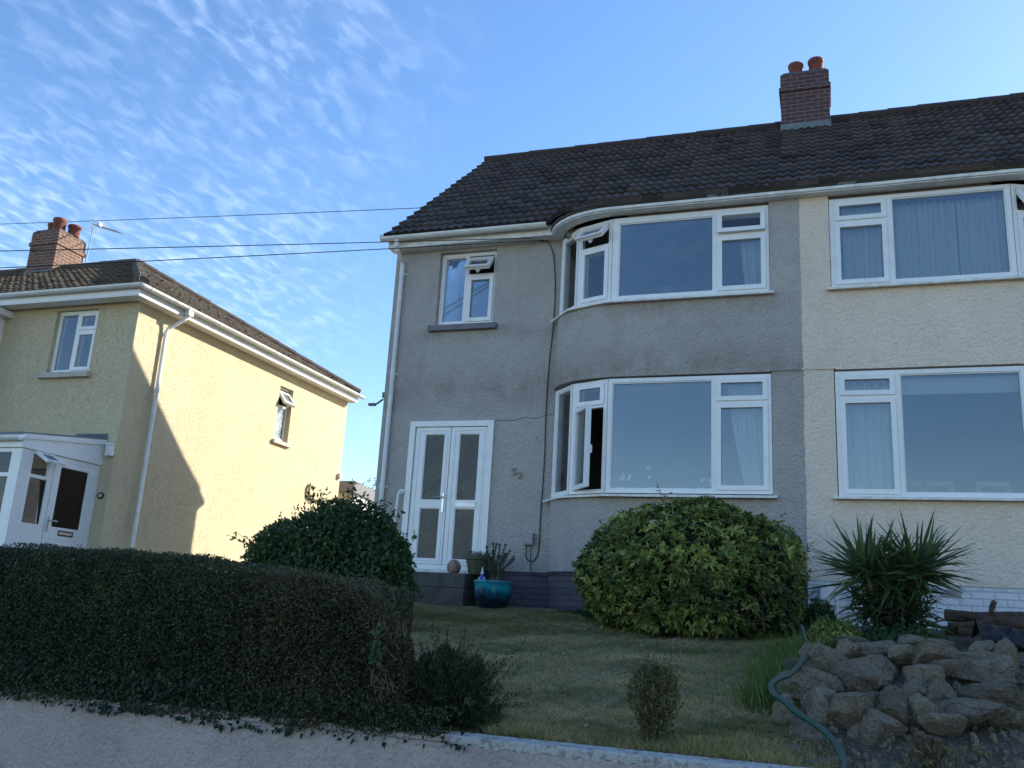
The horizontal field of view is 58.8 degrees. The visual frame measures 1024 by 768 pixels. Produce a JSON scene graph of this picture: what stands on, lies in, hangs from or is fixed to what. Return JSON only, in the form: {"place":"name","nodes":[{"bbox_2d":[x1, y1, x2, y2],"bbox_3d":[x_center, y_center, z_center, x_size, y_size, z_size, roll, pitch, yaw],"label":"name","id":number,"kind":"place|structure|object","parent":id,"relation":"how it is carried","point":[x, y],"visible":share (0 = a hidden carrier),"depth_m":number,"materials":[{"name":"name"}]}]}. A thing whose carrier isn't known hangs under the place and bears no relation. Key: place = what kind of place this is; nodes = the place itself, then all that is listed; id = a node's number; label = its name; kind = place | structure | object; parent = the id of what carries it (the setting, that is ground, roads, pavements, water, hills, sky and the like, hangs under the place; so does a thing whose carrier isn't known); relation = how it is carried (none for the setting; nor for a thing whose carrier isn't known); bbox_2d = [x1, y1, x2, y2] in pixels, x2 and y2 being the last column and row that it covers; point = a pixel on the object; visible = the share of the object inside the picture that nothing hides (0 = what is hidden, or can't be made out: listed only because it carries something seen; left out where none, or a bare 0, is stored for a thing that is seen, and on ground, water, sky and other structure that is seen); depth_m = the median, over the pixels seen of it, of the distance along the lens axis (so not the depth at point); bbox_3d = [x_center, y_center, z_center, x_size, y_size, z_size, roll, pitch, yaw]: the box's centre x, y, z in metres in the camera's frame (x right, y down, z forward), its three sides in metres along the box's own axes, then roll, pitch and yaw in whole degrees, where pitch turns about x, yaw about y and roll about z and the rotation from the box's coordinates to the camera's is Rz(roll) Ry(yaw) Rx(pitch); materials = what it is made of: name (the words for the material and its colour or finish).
{"place":"outdoors","nodes":[
{"label":"outdoors","id":0,"kind":"place"},
{"bbox_2d":[10,208,413,223],"bbox_3d":[-7.706,-4.191,22.534,23.001,1.444,0.016,-2,-15,19],"label":"overhead cable","id":1,"kind":"object","parent":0,"point":[219,216],"visible":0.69,"depth_m":22.22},
{"bbox_2d":[0,0,1023,489],"label":"sky","id":2,"kind":"structure","parent":0,"point":[116,110],"materials":[{"name":"blue"}]},
{"bbox_2d":[96,602,1023,767],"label":"garden ground","id":3,"kind":"structure","parent":0,"point":[985,741],"depth_m":6.00,"materials":[{"name":"plant"}]},
{"bbox_2d":[0,268,26,277],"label":"adjoining house","id":4,"kind":"structure","parent":3,"relation":"on","point":[7,273],"depth_m":21.00,"materials":[{"name":"brown tile"}]},
{"bbox_2d":[0,217,364,572],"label":"yellow house","id":5,"kind":"structure","parent":3,"relation":"on","point":[144,406],"depth_m":15.77,"materials":[{"name":"paint"}]},
{"bbox_2d":[0,317,4,342],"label":"window","id":6,"kind":"structure","parent":5,"relation":"in","point":[2,321],"depth_m":16.02,"materials":[{"name":"white plastic"}]},
{"bbox_2d":[50,310,98,371],"bbox_3d":[-7.443,-0.714,15.542,0.900,1.105,0.083,-2,-15,19],"label":"window","id":7,"kind":"structure","parent":5,"relation":"in","point":[73,348],"depth_m":15.56,"materials":[{"name":"white plastic"}]},
{"bbox_2d":[85,218,123,261],"bbox_3d":[-9.466,-3.412,21.055,1.262,1.048,0.221,-6,-17,31],"label":"tv aerial","id":8,"kind":"object","parent":5,"relation":"attached to","point":[100,225],"visible":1,"depth_m":21.28,"materials":[{"name":"metal"}]},
{"bbox_2d":[274,387,296,441],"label":"window","id":9,"kind":"structure","parent":5,"relation":"in","point":[285,396],"depth_m":19.20,"materials":[{"name":"white plastic"}]},
{"bbox_2d":[0,542,452,742],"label":"clipped hedge","id":10,"kind":"object","parent":3,"relation":"on","point":[81,613],"visible":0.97,"depth_m":5.43,"materials":[{"name":"green plant"}]},
{"bbox_2d":[0,621,473,753],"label":"ivy","id":11,"kind":"object","parent":10,"relation":"attached to","point":[288,732],"visible":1,"depth_m":5.15,"materials":[{"name":"green plant"}]},
{"bbox_2d":[227,482,427,621],"bbox_3d":[-1.916,1.717,9.307,2.079,1.456,1.692,8,-15,-18],"label":"laurel bush","id":12,"kind":"object","parent":3,"relation":"on","point":[358,541],"visible":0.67,"depth_m":9.00,"materials":[{"name":"green plant"}]},
{"bbox_2d":[338,481,374,513],"bbox_3d":[-3.216,4.607,24.087,0.760,3.160,6.000,-2,-15,19],"label":"extension","id":13,"kind":"object","parent":3,"relation":"on","point":[361,489],"visible":0.14,"depth_m":21.76,"materials":[{"name":"white paint"}]},
{"bbox_2d":[349,614,536,731],"bbox_3d":[-0.383,1.607,5.040,1.049,0.643,0.666,1,-15,8],"label":"dark shrub","id":14,"kind":"object","parent":3,"relation":"on","point":[452,684],"visible":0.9,"depth_m":4.96,"materials":[{"name":"green plant"}]},
{"bbox_2d":[413,571,478,605],"bbox_3d":[-1.165,2.799,11.949,1.350,0.625,0.565,-2,-15,19],"label":"door step","id":15,"kind":"object","parent":3,"relation":"on","point":[448,589],"depth_m":11.65,"materials":[{"name":"concrete"}]},
{"bbox_2d":[447,560,460,572],"bbox_3d":[-0.751,2.378,11.836,0.177,0.175,0.176,-2,-15,19],"label":"stone ornament","id":16,"kind":"object","parent":15,"relation":"on","point":[453,566],"visible":0.93,"depth_m":11.77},
{"bbox_2d":[462,550,491,574],"bbox_3d":[-0.447,2.333,11.876,0.363,0.315,0.367,11,-16,-27],"label":"flower pot","id":17,"kind":"object","parent":15,"relation":"on","point":[476,561],"visible":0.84,"depth_m":11.75,"materials":[{"name":"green ceramic"}]},
{"bbox_2d":[474,542,514,608],"bbox_3d":[-0.224,2.403,11.417,0.508,0.830,0.490,-2,-15,19],"label":"glazed pot","id":18,"kind":"object","parent":3,"relation":"on","point":[492,593],"visible":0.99,"depth_m":11.22,"materials":[{"name":"ceramic"}]},
{"bbox_2d":[255,603,837,767],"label":"lawn grass","id":19,"kind":"structure","parent":3,"relation":"on","point":[589,685],"depth_m":6.94,"materials":[{"name":"plant"}]},
{"bbox_2d":[551,607,617,621],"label":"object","id":20,"kind":"object","parent":3,"relation":"on","point":[582,612],"visible":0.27,"depth_m":10.50,"materials":[{"name":"green plant"}]},
{"bbox_2d":[373,56,830,624],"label":"grey house","id":21,"kind":"structure","parent":3,"relation":"on","point":[641,374],"depth_m":12.53,"materials":[{"name":"paint"}]},
{"bbox_2d":[0,240,543,267],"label":"overhead cable","id":22,"kind":"object","parent":21,"relation":"attached to","point":[266,255],"visible":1,"depth_m":12.14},
{"bbox_2d":[393,489,404,521],"bbox_3d":[-1.579,1.833,12.600,0.091,0.760,0.106,-2,-15,19],"label":"grab rail","id":23,"kind":"object","parent":21,"relation":"attached to","point":[401,491],"visible":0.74,"depth_m":12.61,"materials":[{"name":"white plastic"}]},
{"bbox_2d":[407,427,451,564],"bbox_3d":[-1.159,1.525,12.583,0.533,1.895,0.122,-2,-15,19],"label":"door","id":24,"kind":"structure","parent":21,"relation":"in","point":[427,515],"depth_m":12.60,"materials":[{"name":"white plastic"}]},
{"bbox_2d":[445,270,459,321],"bbox_3d":[-0.884,-1.359,13.482,0.182,1.100,0.075,-1,-15,15],"label":"curtain","id":25,"kind":"object","parent":21,"relation":"hanging from","point":[452,299],"visible":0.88,"depth_m":13.45,"materials":[{"name":"blue fabric"}]},
{"bbox_2d":[442,427,487,565],"bbox_3d":[-0.634,1.517,12.433,0.537,1.895,0.062,-2,-15,19],"label":"door","id":26,"kind":"structure","parent":21,"relation":"in","point":[466,478],"depth_m":12.43,"materials":[{"name":"white plastic"}]},
{"bbox_2d":[438,251,496,324],"bbox_3d":[-0.673,-1.416,13.234,0.880,1.120,0.288,-2,-15,19],"label":"window","id":27,"kind":"structure","parent":21,"relation":"in","point":[451,264],"depth_m":13.30,"materials":[{"name":"white plastic"}]},
{"bbox_2d":[525,240,555,561],"bbox_3d":[0.412,0.122,12.403,0.248,4.546,0.042,-2,-15,19],"label":"wall cable","id":28,"kind":"object","parent":21,"relation":"attached to","point":[545,413],"depth_m":12.31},
{"bbox_2d":[530,545,572,576],"bbox_3d":[0.639,2.193,11.310,0.253,0.401,1.372,15,-18,-37],"label":"wall cable","id":29,"kind":"object","parent":21,"relation":"attached to","point":[544,576],"depth_m":11.73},
{"bbox_2d":[551,384,572,497],"bbox_3d":[0.678,0.753,11.886,0.065,1.445,0.476,10,-16,-23],"label":"window","id":30,"kind":"structure","parent":21,"relation":"in","point":[564,396],"depth_m":11.92,"materials":[{"name":"white plastic"}]},
{"bbox_2d":[559,229,579,314],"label":"window","id":31,"kind":"structure","parent":21,"relation":"in","point":[570,249],"depth_m":12.52,"materials":[{"name":"white plastic"}]},
{"bbox_2d":[569,379,608,494],"bbox_3d":[0.906,0.645,11.414,0.538,1.445,0.314,-9,-19,39],"label":"window","id":32,"kind":"structure","parent":21,"relation":"in","point":[587,396],"depth_m":11.46,"materials":[{"name":"white plastic"}]},
{"bbox_2d":[574,219,613,305],"bbox_3d":[1.053,-1.614,12.016,0.538,1.150,0.267,-9,-19,39],"label":"window","id":33,"kind":"structure","parent":21,"relation":"in","point":[594,284],"depth_m":12.05,"materials":[{"name":"white plastic"}]},
{"bbox_2d":[617,473,630,487],"bbox_3d":[1.378,1.231,11.200,0.176,0.268,0.100,-2,-15,19],"label":"orchid","id":34,"kind":"object","parent":21,"relation":"on","point":[623,476],"visible":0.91,"depth_m":11.21,"materials":[{"name":"white plant"}]},
{"bbox_2d":[657,285,675,293],"bbox_3d":[2.021,-0.615,11.904,0.300,1.360,0.300,-2,-15,19],"label":"table lamp","id":35,"kind":"object","parent":21,"relation":"in","point":[666,289],"visible":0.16,"depth_m":11.96,"materials":[{"name":"metal"}]},
{"bbox_2d":[605,374,772,494],"bbox_3d":[2.124,0.610,11.004,1.980,1.445,0.083,-2,-15,19],"label":"window","id":36,"kind":"structure","parent":21,"relation":"in","point":[718,402],"depth_m":10.87,"materials":[{"name":"white plastic"}]},
{"bbox_2d":[611,205,769,299],"bbox_3d":[2.248,-1.661,11.568,1.980,1.150,0.128,-2,-15,19],"label":"window","id":37,"kind":"structure","parent":21,"relation":"in","point":[755,219],"depth_m":11.46,"materials":[{"name":"white plastic"}]},
{"bbox_2d":[728,383,763,484],"bbox_3d":[2.842,0.633,10.901,0.493,1.421,0.080,-2,-15,19],"label":"curtain","id":38,"kind":"object","parent":21,"relation":"hanging from","point":[747,423],"visible":0.52,"depth_m":10.90,"materials":[{"name":"white fabric"}]},
{"bbox_2d":[740,229,764,284],"bbox_3d":[3.042,-1.563,11.447,0.343,0.960,0.077,-2,-15,19],"label":"curtain","id":39,"kind":"object","parent":21,"relation":"hanging from","point":[751,256],"visible":0.42,"depth_m":11.44,"materials":[{"name":"white fabric"}]},
{"bbox_3d":[0.453,-2.077,12.983,0.120,0.050,0.086,-2,-15,19],"label":"cable bracket","id":40,"kind":"object","parent":21,"relation":"attached to","visible":0},
{"bbox_2d":[0,238,528,251],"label":"overhead cable","id":41,"kind":"object","parent":40,"relation":"attached to","point":[260,245],"visible":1,"depth_m":12.16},
{"bbox_2d":[456,624,765,738],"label":"fallen leaves","id":42,"kind":"object","parent":3,"relation":"on","point":[604,703],"visible":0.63,"depth_m":6.98,"materials":[{"name":"plant"}]},
{"bbox_2d":[479,715,811,766],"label":"edge grass","id":43,"kind":"structure","parent":3,"relation":"on","point":[736,751],"depth_m":4.59,"materials":[{"name":"plant"}]},
{"bbox_2d":[619,636,693,742],"bbox_3d":[0.744,1.617,4.745,0.361,0.606,0.341,3,-14,0],"label":"box shrub","id":44,"kind":"object","parent":3,"relation":"on","point":[653,694],"visible":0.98,"depth_m":4.70,"materials":[{"name":"green plant"}]},
{"bbox_2d":[570,483,815,639],"bbox_3d":[1.851,1.854,9.446,2.487,1.562,2.044,-2,-15,19],"label":"rhododendron bush","id":45,"kind":"object","parent":3,"relation":"on","point":[712,567],"visible":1,"depth_m":8.85,"materials":[{"name":"green plant"}]},
{"bbox_2d":[707,618,823,715],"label":"long grass","id":46,"kind":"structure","parent":3,"relation":"on","point":[769,669],"depth_m":5.97,"materials":[{"name":"plant"}]},
{"bbox_2d":[772,692,796,724],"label":"rock","id":47,"kind":"object","parent":3,"relation":"on","point":[781,713],"visible":0.57,"depth_m":5.02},
{"bbox_2d":[783,657,803,669],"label":"rock","id":48,"kind":"object","parent":3,"relation":"on","point":[792,660],"visible":0.5,"depth_m":6.18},
{"bbox_2d":[785,742,803,751],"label":"rock","id":49,"kind":"object","parent":3,"relation":"on","point":[794,746],"visible":0.36,"depth_m":4.55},
{"bbox_2d":[768,624,847,767],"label":"garden hose","id":50,"kind":"object","parent":3,"relation":"on","point":[816,725],"visible":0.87,"depth_m":4.72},
{"bbox_2d":[787,718,830,744],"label":"rock","id":51,"kind":"object","parent":3,"relation":"on","point":[800,729],"visible":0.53,"depth_m":4.76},
{"bbox_2d":[777,665,846,699],"bbox_3d":[1.821,1.820,5.521,0.402,0.210,0.382,-2,-15,19],"label":"rock","id":52,"kind":"object","parent":3,"relation":"on","point":[806,679],"visible":0.69,"depth_m":5.40,"materials":[{"name":"stone"}]},
{"bbox_2d":[795,596,836,629],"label":"leafy weeds","id":53,"kind":"object","parent":3,"relation":"on","point":[822,610],"visible":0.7,"depth_m":9.47,"materials":[{"name":"green plant"}]},
{"bbox_2d":[800,687,835,725],"bbox_3d":[1.721,1.821,5.008,0.254,0.286,0.241,-2,-15,19],"label":"rock","id":54,"kind":"object","parent":3,"relation":"on","point":[815,703],"visible":0.4,"depth_m":4.97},
{"bbox_2d":[812,757,831,762],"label":"rock","id":55,"kind":"object","parent":3,"relation":"on","point":[819,759],"visible":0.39,"depth_m":4.46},
{"bbox_2d":[797,642,847,672],"bbox_3d":[2.001,1.786,5.810,0.334,0.252,0.285,-2,-15,19],"label":"rock","id":56,"kind":"object","parent":3,"relation":"on","point":[822,656],"visible":0.49,"depth_m":5.72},
{"bbox_2d":[797,615,869,649],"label":"leafy weeds","id":57,"kind":"object","parent":3,"relation":"on","point":[823,625],"visible":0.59,"depth_m":7.07,"materials":[{"name":"green plant"}]},
{"bbox_2d":[835,639,861,659],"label":"rock","id":58,"kind":"object","parent":3,"relation":"on","point":[847,648],"visible":0.72,"depth_m":6.25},
{"bbox_2d":[826,692,875,728],"bbox_3d":[1.814,1.782,4.923,0.240,0.222,0.284,-9,-19,41],"label":"rock","id":59,"kind":"object","parent":3,"relation":"on","point":[846,710],"visible":0.66,"depth_m":4.84,"materials":[{"name":"stone"}]},
{"bbox_2d":[835,635,867,642],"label":"rock","id":60,"kind":"object","parent":3,"relation":"on","point":[853,639],"visible":0.38,"depth_m":6.61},
{"bbox_2d":[829,655,897,692],"bbox_3d":[2.141,1.814,5.548,0.419,0.324,0.357,-2,-15,19],"label":"rock","id":61,"kind":"object","parent":3,"relation":"on","point":[868,673],"visible":0.7,"depth_m":5.49,"materials":[{"name":"stone"}]},
{"bbox_2d":[855,640,896,662],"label":"rock","id":62,"kind":"object","parent":3,"relation":"on","point":[876,647],"visible":0.44,"depth_m":6.26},
{"bbox_2d":[847,706,907,744],"bbox_3d":[1.927,1.823,4.825,0.260,0.218,0.293,17,-20,-42],"label":"rock","id":63,"kind":"object","parent":3,"relation":"on","point":[877,726],"visible":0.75,"depth_m":4.74,"materials":[{"name":"stone"}]},
{"bbox_2d":[874,690,907,723],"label":"rock","id":64,"kind":"object","parent":63,"relation":"on","point":[893,704],"visible":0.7,"depth_m":4.85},
{"bbox_2d":[870,654,898,671],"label":"rock","id":65,"kind":"object","parent":3,"relation":"on","point":[893,662],"visible":0.12,"depth_m":6.07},
{"bbox_2d":[887,644,914,663],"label":"rock","id":66,"kind":"object","parent":65,"relation":"on","point":[902,653],"visible":0.9,"depth_m":6.02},
{"bbox_2d":[793,507,984,640],"bbox_3d":[3.142,1.609,7.585,1.554,1.120,1.152,-2,-15,19],"label":"cordyline","id":67,"kind":"object","parent":3,"relation":"on","point":[893,587],"visible":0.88,"depth_m":7.46,"materials":[{"name":"green plant"}]},
{"bbox_2d":[884,685,902,691],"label":"rock","id":68,"kind":"object","parent":3,"relation":"on","point":[891,688],"visible":0.27,"depth_m":5.29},
{"bbox_2d":[787,659,1023,767],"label":"gravel","id":69,"kind":"structure","parent":3,"relation":"on","point":[914,728],"depth_m":4.62,"materials":[{"name":"gravel"}]},
{"bbox_2d":[902,679,928,697],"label":"rock","id":70,"kind":"object","parent":69,"relation":"on","point":[913,686],"visible":0.49,"depth_m":5.25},
{"bbox_2d":[906,693,943,720],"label":"rock","id":71,"kind":"object","parent":69,"relation":"on","point":[917,703],"visible":0.62,"depth_m":4.83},
{"bbox_2d":[854,623,961,649],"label":"leafy weeds","id":72,"kind":"object","parent":3,"relation":"on","point":[883,632],"visible":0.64,"depth_m":7.04,"materials":[{"name":"green plant"}]},
{"bbox_2d":[797,92,1023,629],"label":"cream house","id":73,"kind":"structure","parent":3,"relation":"on","point":[891,328],"depth_m":10.59,"materials":[{"name":"white paint"}]},
{"bbox_2d":[840,205,883,279],"bbox_3d":[4.289,-1.677,11.003,0.570,1.100,0.081,-2,-15,19],"label":"curtain","id":74,"kind":"object","parent":73,"relation":"hanging from","point":[861,253],"visible":0.56,"depth_m":11.00,"materials":[{"name":"white fabric"}]},
{"bbox_2d":[845,380,893,488],"bbox_3d":[4.107,0.599,10.485,0.542,1.420,0.073,-2,-15,19],"label":"curtain","id":75,"kind":"object","parent":73,"relation":"hanging from","point":[869,446],"visible":0.69,"depth_m":10.46,"materials":[{"name":"white fabric"}]},
{"bbox_2d":[906,481,926,491],"bbox_3d":[4.803,1.826,10.915,0.360,1.260,0.430,-2,-15,19],"label":"dining chair","id":76,"kind":"object","parent":73,"relation":"in","point":[913,483],"visible":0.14,"depth_m":10.85,"materials":[{"name":"brown wood"}]},
{"bbox_2d":[828,184,1017,286],"bbox_3d":[4.797,-1.731,10.712,1.980,1.145,0.083,-2,-15,19],"label":"window","id":77,"kind":"structure","parent":73,"relation":"in","point":[884,219],"depth_m":10.81,"materials":[{"name":"white plastic"}]},
{"bbox_2d":[892,200,959,278],"bbox_3d":[4.904,-1.669,10.816,0.720,1.060,0.069,-2,-15,19],"label":"curtain","id":78,"kind":"object","parent":73,"relation":"hanging from","point":[925,240],"visible":0.77,"depth_m":10.82,"materials":[{"name":"white fabric"}]},
{"bbox_2d":[835,366,1023,497],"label":"window","id":79,"kind":"structure","parent":73,"relation":"in","point":[893,395],"depth_m":10.26,"materials":[{"name":"white plastic"}]},
{"bbox_2d":[920,481,953,491],"bbox_3d":[5.077,1.817,10.821,0.360,1.260,0.430,-2,-15,19],"label":"dining chair","id":80,"kind":"object","parent":73,"relation":"in","point":[950,484],"visible":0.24,"depth_m":10.77,"materials":[{"name":"brown wood"}]},
{"bbox_2d":[901,375,1018,394],"bbox_3d":[5.045,0.019,10.291,1.230,0.190,0.030,-2,-15,19],"label":"roller blind","id":81,"kind":"object","parent":73,"relation":"attached to","point":[963,385],"visible":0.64,"depth_m":10.27,"materials":[{"name":"white"}]},
{"bbox_2d":[955,195,1009,274],"bbox_3d":[5.524,-1.689,10.602,0.572,1.060,0.067,-2,-15,19],"label":"curtain","id":82,"kind":"object","parent":73,"relation":"hanging from","point":[982,236],"visible":0.77,"depth_m":10.62,"materials":[{"name":"white fabric"}]},
{"bbox_2d":[976,481,1011,492],"bbox_3d":[5.644,1.800,10.625,0.360,1.260,0.430,-2,-15,19],"label":"dining chair","id":83,"kind":"object","parent":73,"relation":"in","point":[980,484],"visible":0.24,"depth_m":10.58,"materials":[{"name":"brown wood"}]},
{"bbox_2d":[1010,184,1023,274],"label":"window","id":84,"kind":"structure","parent":73,"relation":"in","point":[1018,215],"depth_m":10.37,"materials":[{"name":"white plastic"}]},
{"bbox_2d":[897,634,924,645],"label":"rock","id":85,"kind":"object","parent":3,"relation":"on","point":[913,640],"visible":0.45,"depth_m":6.42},
{"bbox_2d":[804,652,1023,767],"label":"bank weeds","id":86,"kind":"object","parent":3,"relation":"on","point":[970,765],"visible":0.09,"depth_m":4.42,"materials":[{"name":"green plant"}]},
{"bbox_2d":[902,663,944,683],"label":"rock","id":87,"kind":"object","parent":3,"relation":"on","point":[927,672],"visible":0.48,"depth_m":5.43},
{"bbox_2d":[912,638,959,664],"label":"rock","id":88,"kind":"object","parent":3,"relation":"on","point":[926,650],"visible":0.77,"depth_m":5.87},
{"bbox_2d":[873,734,999,767],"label":"low plants","id":89,"kind":"object","parent":3,"relation":"on","point":[931,752],"visible":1,"depth_m":4.20,"materials":[{"name":"green plant"}]},
{"bbox_2d":[925,675,956,702],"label":"rock","id":90,"kind":"object","parent":3,"relation":"on","point":[940,689],"visible":0.64,"depth_m":5.16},
{"bbox_2d":[917,712,968,737],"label":"rock","id":91,"kind":"object","parent":3,"relation":"on","point":[952,725],"visible":1,"depth_m":4.70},
{"bbox_2d":[927,659,962,675],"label":"rock","id":92,"kind":"object","parent":3,"relation":"on","point":[952,666],"visible":0.72,"depth_m":5.75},
{"bbox_2d":[943,626,957,634],"bbox_3d":[4.217,2.197,8.124,0.659,0.116,0.108,0,-15,14],"label":"log","id":93,"kind":"object","parent":3,"relation":"on","point":[953,631],"visible":0.11,"depth_m":8.15,"materials":[{"name":"brown wood"}]},
{"bbox_2d":[944,609,1023,621],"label":"log","id":94,"kind":"object","parent":93,"relation":"on","point":[958,614],"visible":0.61,"depth_m":8.19,"materials":[{"name":"brown wood"}]},
{"bbox_2d":[935,697,1005,727],"bbox_3d":[2.470,1.785,4.903,0.373,0.159,0.372,10,-16,-25],"label":"rock","id":95,"kind":"object","parent":3,"relation":"on","point":[975,711],"visible":0.72,"depth_m":4.79,"materials":[{"name":"stone"}]},
{"bbox_2d":[945,650,1015,683],"bbox_3d":[2.978,1.890,6.018,0.472,0.257,0.629,6,-15,-10],"label":"rock","id":96,"kind":"object","parent":3,"relation":"on","point":[980,666],"visible":0.45,"depth_m":5.86,"materials":[{"name":"stone"}]},
{"bbox_2d":[968,640,994,651],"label":"rock","id":97,"kind":"object","parent":96,"relation":"on","point":[986,645],"visible":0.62,"depth_m":6.12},
{"bbox_2d":[953,682,1023,710],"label":"rock","id":98,"kind":"object","parent":3,"relation":"on","point":[1008,695],"visible":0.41,"depth_m":5.23,"materials":[{"name":"stone"}]},
{"bbox_2d":[958,627,1022,636],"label":"log","id":99,"kind":"object","parent":3,"relation":"on","point":[964,632],"visible":0.26,"depth_m":7.98,"materials":[{"name":"brown wood"}]},
{"bbox_2d":[948,616,1023,629],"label":"log","id":100,"kind":"object","parent":99,"relation":"on","point":[969,624],"visible":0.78,"depth_m":8.03,"materials":[{"name":"brown wood"}]},
{"bbox_2d":[967,611,1023,628],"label":"log","id":101,"kind":"object","parent":99,"relation":"on","point":[1012,623],"visible":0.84,"depth_m":7.97,"materials":[{"name":"brown wood"}]},
{"bbox_2d":[971,618,1023,648],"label":"plastic sheet","id":102,"kind":"object","parent":3,"relation":"on","point":[995,634],"visible":0.91,"depth_m":7.07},
{"bbox_2d":[987,707,1023,729],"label":"rock","id":103,"kind":"object","parent":3,"relation":"on","point":[1011,718],"visible":0.67,"depth_m":4.83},
{"bbox_2d":[991,637,1019,674],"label":"rock","id":104,"kind":"object","parent":3,"relation":"on","point":[1005,645],"visible":0.38,"depth_m":5.99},
{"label":"pavement","id":105,"kind":"structure","parent":0,"visible":0},
{"bbox_2d":[0,689,806,767],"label":"garden wall","id":106,"kind":"structure","parent":105,"relation":"on","point":[37,734],"depth_m":5.01,"materials":[{"name":"concrete"}]},
{"bbox_3d":[4.796,2.110,7.895,1.208,0.122,0.154,-2,-15,19],"label":"log","id":107,"kind":"object","parent":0,"visible":0},
{"bbox_2d":[987,600,996,616],"bbox_3d":[4.285,2.007,8.110,0.062,0.155,0.078,10,-16,-24],"label":"log","id":108,"kind":"object","parent":107,"relation":"on","point":[992,605],"visible":1,"depth_m":8.09,"materials":[{"name":"brown wood"}]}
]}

